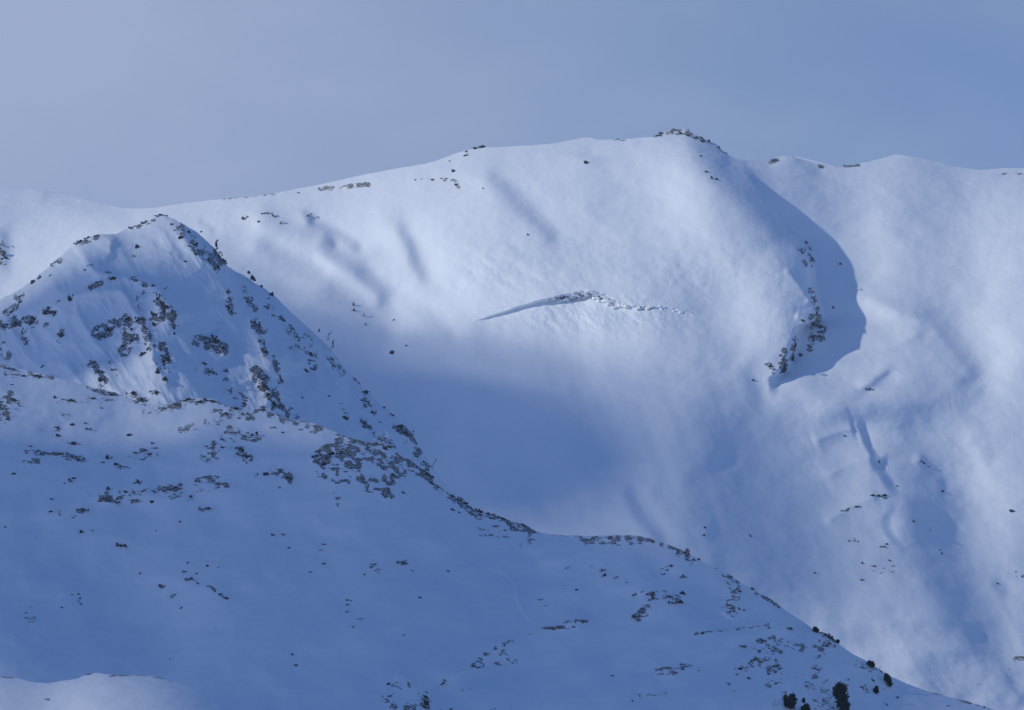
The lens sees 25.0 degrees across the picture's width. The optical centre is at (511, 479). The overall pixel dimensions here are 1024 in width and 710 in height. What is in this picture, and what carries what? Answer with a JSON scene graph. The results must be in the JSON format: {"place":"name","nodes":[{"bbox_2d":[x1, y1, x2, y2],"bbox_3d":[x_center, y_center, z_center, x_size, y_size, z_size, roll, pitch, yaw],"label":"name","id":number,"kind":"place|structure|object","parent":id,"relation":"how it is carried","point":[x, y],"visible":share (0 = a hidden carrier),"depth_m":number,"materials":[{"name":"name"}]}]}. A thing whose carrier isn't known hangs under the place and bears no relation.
{"place":"outdoors","nodes":[
{"label":"outdoors","id":0,"kind":"place"},
{"bbox_2d":[0,673,232,709],"bbox_3d":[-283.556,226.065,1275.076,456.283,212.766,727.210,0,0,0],"label":"snowy rise","id":1,"kind":"structure","parent":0,"point":[96,691],"depth_m":1370.73,"materials":[{"name":"white snow"}]},
{"bbox_2d":[0,215,451,494],"bbox_3d":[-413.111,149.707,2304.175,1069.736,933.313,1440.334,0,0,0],"label":"rocky spur","id":2,"kind":"structure","parent":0,"point":[195,296],"depth_m":2526.70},
{"bbox_2d":[211,334,219,343],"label":"rock outcrop","id":3,"kind":"object","parent":2,"relation":"on","point":[215,340],"visible":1,"depth_m":2474.80,"materials":[{"name":"grey stone"}]},
{"bbox_2d":[0,364,993,709],"bbox_3d":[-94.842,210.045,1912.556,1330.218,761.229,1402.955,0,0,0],"label":"slope","id":4,"kind":"structure","parent":0,"point":[480,624],"depth_m":1814.11,"materials":[{"name":"white snow"}]},
{"bbox_2d":[668,599,682,603],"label":"rock ledge","id":5,"kind":"object","parent":4,"relation":"on","point":[678,601],"visible":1,"depth_m":1770.44,"materials":[{"name":"grey stone"}]},
{"bbox_2d":[782,692,797,708],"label":"pine tree","id":6,"kind":"object","parent":4,"relation":"on","point":[789,701],"visible":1,"depth_m":1646.37,"materials":[{"name":"green plant"}]},
{"bbox_2d":[800,703,810,709],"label":"pine tree","id":7,"kind":"object","parent":4,"relation":"on","point":[805,706],"visible":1,"depth_m":1647.91,"materials":[{"name":"green plant"}]},
{"bbox_2d":[812,626,818,632],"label":"pine tree","id":8,"kind":"object","parent":4,"relation":"on","point":[815,629],"visible":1,"depth_m":1786.47,"materials":[{"name":"green plant"}]},
{"bbox_2d":[832,681,850,709],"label":"pine tree","id":9,"kind":"object","parent":4,"relation":"on","point":[840,694],"visible":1,"depth_m":1664.19,"materials":[{"name":"green plant"}]},
{"bbox_2d":[866,660,874,667],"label":"pine tree","id":10,"kind":"object","parent":4,"relation":"on","point":[870,663],"visible":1,"depth_m":1749.69,"materials":[{"name":"green plant"}]},
{"bbox_2d":[873,686,879,693],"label":"pine tree","id":11,"kind":"object","parent":4,"relation":"on","point":[876,690],"visible":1,"depth_m":1720.49,"materials":[{"name":"green plant"}]},
{"bbox_2d":[883,673,892,686],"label":"pine tree","id":12,"kind":"object","parent":4,"relation":"on","point":[887,679],"visible":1,"depth_m":1738.52,"materials":[{"name":"green plant"}]},
{"bbox_2d":[0,129,1023,709],"bbox_3d":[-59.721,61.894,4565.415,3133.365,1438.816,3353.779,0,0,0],"label":"mountain","id":13,"kind":"structure","parent":0,"point":[500,385],"depth_m":3923.53,"materials":[{"name":"white snow"}]},
{"bbox_2d":[587,289,597,293],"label":"snow block","id":14,"kind":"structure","parent":13,"relation":"on","point":[590,291],"depth_m":3984.89,"materials":[{"name":"white snow"}]},
{"bbox_2d":[0,0,1023,207],"label":"sky","id":15,"kind":"structure","parent":0,"point":[118,103],"materials":[{"name":"blue"}]},
{"bbox_2d":[796,157,1023,172],"bbox_3d":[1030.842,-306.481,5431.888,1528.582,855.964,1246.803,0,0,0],"label":"distant snowfield","id":16,"kind":"structure","parent":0,"point":[1009,170],"depth_m":5193.64,"materials":[{"name":"white snow"}]}
]}

